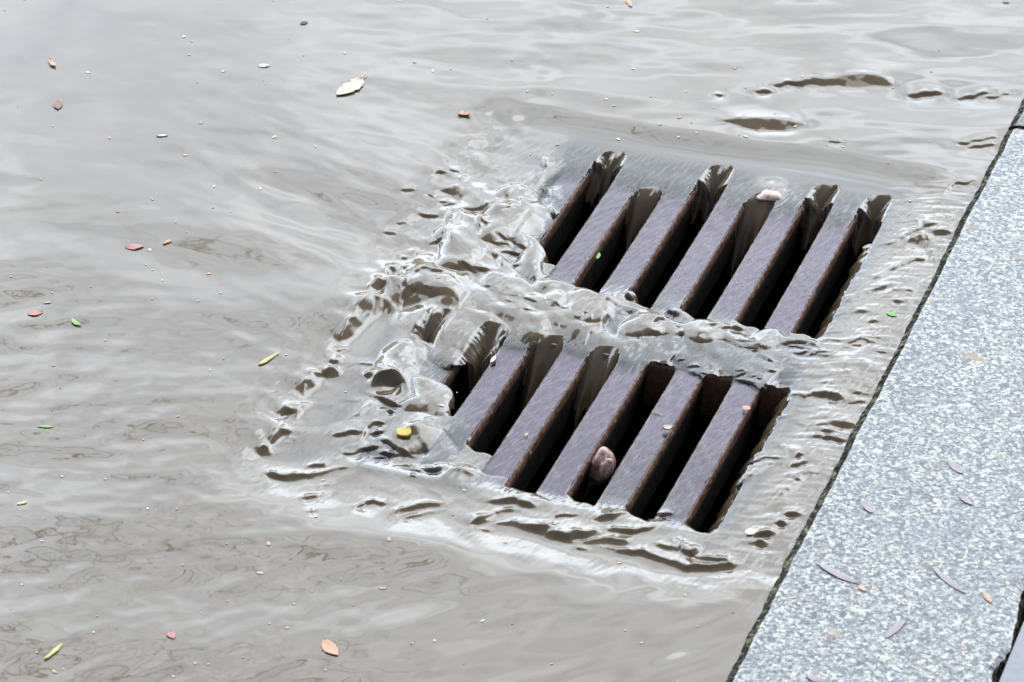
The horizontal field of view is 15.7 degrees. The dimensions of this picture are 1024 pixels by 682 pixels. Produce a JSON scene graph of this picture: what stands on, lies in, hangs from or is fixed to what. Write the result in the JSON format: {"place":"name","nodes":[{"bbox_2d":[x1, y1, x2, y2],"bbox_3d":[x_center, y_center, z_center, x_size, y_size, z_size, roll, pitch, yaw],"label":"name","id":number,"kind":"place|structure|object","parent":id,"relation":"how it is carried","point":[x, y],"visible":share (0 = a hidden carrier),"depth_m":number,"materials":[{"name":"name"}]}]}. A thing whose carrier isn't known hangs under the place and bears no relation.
{"place":"outdoors","nodes":[
{"label":"outdoors","id":0,"kind":"place"},
{"bbox_2d":[37,425,53,427],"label":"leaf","id":1,"kind":"object","parent":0,"point":[45,426],"depth_m":3.37,"materials":[{"name":"green plant"}]},
{"bbox_2d":[71,318,81,325],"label":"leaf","id":2,"kind":"object","parent":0,"point":[74,321],"depth_m":3.52,"materials":[{"name":"green plant"}]},
{"bbox_2d":[0,0,1023,681],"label":"water","id":3,"kind":"structure","parent":0,"point":[384,202],"depth_m":3.56,"materials":[{"name":"grey liquid"}]},
{"bbox_2d":[27,311,42,315],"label":"leaf","id":4,"kind":"object","parent":3,"relation":"on","point":[34,313],"visible":1,"depth_m":3.54,"materials":[{"name":"pink plant"}]},
{"bbox_2d":[48,58,55,66],"bbox_3d":[-0.491,-0.296,3.957,0.006,0.003,0.018,-15,35,-21],"label":"bark chip","id":5,"kind":"object","parent":3,"relation":"on","point":[52,63],"visible":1,"depth_m":3.96,"materials":[{"name":"beige wood"}]},
{"bbox_2d":[44,643,61,659],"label":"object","id":6,"kind":"object","parent":3,"relation":"on","point":[55,649],"visible":1,"depth_m":3.08,"materials":[{"name":"plant"}]},
{"bbox_2d":[53,100,61,108],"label":"leaf","id":7,"kind":"object","parent":3,"relation":"on","point":[57,104],"visible":1,"depth_m":3.88,"materials":[{"name":"pink plant"}]},
{"bbox_2d":[125,244,143,249],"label":"leaf","id":8,"kind":"object","parent":3,"relation":"on","point":[133,246],"visible":1,"depth_m":3.64,"materials":[{"name":"pink plant"}]},
{"bbox_2d":[167,630,174,638],"bbox_3d":[-0.285,0.246,3.104,0.009,0.001,0.009,13,35,20],"label":"petal","id":9,"kind":"object","parent":3,"relation":"on","point":[170,634],"visible":1,"depth_m":3.10,"materials":[{"name":"pink plant"}]},
{"bbox_2d":[258,352,278,364],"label":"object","id":10,"kind":"object","parent":3,"relation":"on","point":[267,359],"visible":1,"depth_m":3.46,"materials":[{"name":"plant"}]},
{"bbox_2d":[321,639,338,654],"bbox_3d":[-0.152,0.255,3.087,0.012,0.001,0.025,-18,37,-26],"label":"leaf","id":11,"kind":"object","parent":3,"relation":"on","point":[327,646],"visible":1,"depth_m":3.09,"materials":[{"name":"plant"}]},
{"bbox_2d":[336,72,366,94],"bbox_3d":[-0.167,-0.271,3.914,0.022,0.004,0.056,20,38,29],"label":"leaf","id":12,"kind":"object","parent":3,"relation":"on","point":[352,85],"visible":1,"depth_m":3.91,"materials":[{"name":"white plant"}]},
{"bbox_2d":[396,427,411,436],"bbox_3d":[-0.098,0.083,3.370,0.015,0.004,0.014,10,34,15],"label":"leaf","id":13,"kind":"object","parent":3,"relation":"on","point":[404,432],"visible":1,"depth_m":3.37,"materials":[{"name":"yellow plant"}]},
{"bbox_2d":[458,111,469,115],"bbox_3d":[-0.050,-0.237,3.861,0.013,0.004,0.007,10,34,15],"label":"bark chip","id":14,"kind":"object","parent":3,"relation":"on","point":[463,113],"visible":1,"depth_m":3.86,"materials":[{"name":"pink wood"}]},
{"bbox_2d":[4,0,932,681],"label":"floating crumbs","id":15,"kind":"object","parent":3,"relation":"on","point":[366,290],"visible":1,"depth_m":3.45,"materials":[{"name":"white plant"}]},
{"bbox_2d":[745,528,755,534],"bbox_3d":[0.208,0.166,3.235,0.010,0.001,0.010,0,32,1],"label":"petal","id":16,"kind":"object","parent":3,"relation":"on","point":[750,531],"visible":1,"depth_m":3.23,"materials":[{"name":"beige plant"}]},
{"bbox_2d":[999,622,1023,681],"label":"pavement","id":17,"kind":"structure","parent":0,"point":[1013,671],"depth_m":3.06,"materials":[{"name":"stone"}]},
{"label":"road","id":18,"kind":"structure","parent":0,"visible":0},
{"bbox_2d":[358,190,871,532],"bbox_3d":[0.102,0.315,3.761,0.444,0.703,0.696,11,34,17],"label":"catch basin","id":19,"kind":"object","parent":18,"relation":"in","point":[673,473],"depth_m":3.99,"materials":[{"name":"concrete"}]},
{"bbox_2d":[361,165,881,530],"bbox_3d":[0.101,-0.003,3.559,0.464,0.045,0.716,11,34,17],"label":"drain grate","id":20,"kind":"object","parent":19,"relation":"on","point":[681,395],"visible":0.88,"depth_m":3.48,"materials":[{"name":"metal"}]},
{"bbox_2d":[589,447,615,484],"bbox_3d":[0.082,0.115,3.353,0.024,0.039,0.035,6,44,-1],"label":"pebble","id":21,"kind":"object","parent":20,"relation":"on","point":[602,467],"visible":1,"depth_m":3.34,"materials":[{"name":"brown stone"}]},
{"bbox_2d":[663,425,672,429],"bbox_3d":[0.142,0.079,3.381,0.010,0.004,0.007,-5,33,-8],"label":"seed","id":22,"kind":"object","parent":20,"relation":"on","point":[667,427],"visible":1,"depth_m":3.38,"materials":[{"name":"beige plant"}]},
{"bbox_2d":[756,189,781,200],"bbox_3d":[0.260,-0.146,3.741,0.033,0.011,0.027,-6,33,-9],"label":"pebble","id":23,"kind":"object","parent":20,"relation":"on","point":[767,195],"visible":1,"depth_m":3.73,"materials":[{"name":"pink stone"}]},
{"bbox_2d":[726,129,1023,681],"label":"kerb stone","id":24,"kind":"object","parent":18,"relation":"on","point":[950,385],"visible":0.98,"depth_m":3.25,"materials":[{"name":"stone"}]},
{"bbox_2d":[807,674,821,681],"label":"leaf","id":25,"kind":"object","parent":24,"relation":"on","point":[813,678],"visible":1,"depth_m":3.04,"materials":[{"name":"white plant"}]},
{"bbox_2d":[815,561,859,583],"bbox_3d":[0.277,0.199,3.167,0.049,0.001,0.008,26,41,35],"label":"leaf","id":26,"kind":"object","parent":24,"relation":"on","point":[838,574],"visible":1,"depth_m":3.17,"materials":[{"name":"white plant"}]},
{"bbox_2d":[858,585,866,590],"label":"leaf","id":27,"kind":"object","parent":24,"relation":"on","point":[862,588],"visible":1,"depth_m":3.15,"materials":[{"name":"orange plant"}]},
{"bbox_2d":[863,502,872,512],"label":"leaf","id":28,"kind":"object","parent":24,"relation":"on","point":[867,507],"visible":1,"depth_m":3.25,"materials":[{"name":"white plant"}]},
{"bbox_2d":[885,621,904,637],"bbox_3d":[0.320,0.241,3.100,0.008,0.001,0.031,23,39,32],"label":"leaf","id":29,"kind":"object","parent":24,"relation":"on","point":[895,628],"visible":1,"depth_m":3.10,"materials":[{"name":"white plant"}]},
{"bbox_2d":[933,567,966,593],"bbox_3d":[0.371,0.204,3.159,0.008,0.001,0.047,-19,37,-27],"label":"leaf","id":30,"kind":"object","parent":24,"relation":"on","point":[947,580],"visible":1,"depth_m":3.16,"materials":[{"name":"white plant"}]},
{"bbox_2d":[947,458,962,473],"bbox_3d":[0.394,0.112,3.303,0.009,0.001,0.026,-14,35,-21],"label":"leaf","id":31,"kind":"object","parent":24,"relation":"on","point":[954,466],"visible":1,"depth_m":3.30,"materials":[{"name":"white plant"}]},
{"bbox_2d":[959,494,972,504],"bbox_3d":[0.398,0.139,3.260,0.007,0.001,0.020,-19,37,-27],"label":"leaf","id":32,"kind":"object","parent":24,"relation":"on","point":[965,499],"visible":1,"depth_m":3.26,"materials":[{"name":"white plant"}]},
{"bbox_2d":[983,591,991,602],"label":"leaf","id":33,"kind":"object","parent":24,"relation":"on","point":[987,596],"visible":1,"depth_m":3.14,"materials":[{"name":"orange plant"}]},
{"bbox_2d":[1008,99,1023,129],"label":"kerb stone","id":34,"kind":"object","parent":18,"relation":"on","point":[1017,122],"visible":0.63,"depth_m":3.84,"materials":[{"name":"stone"}]}
]}

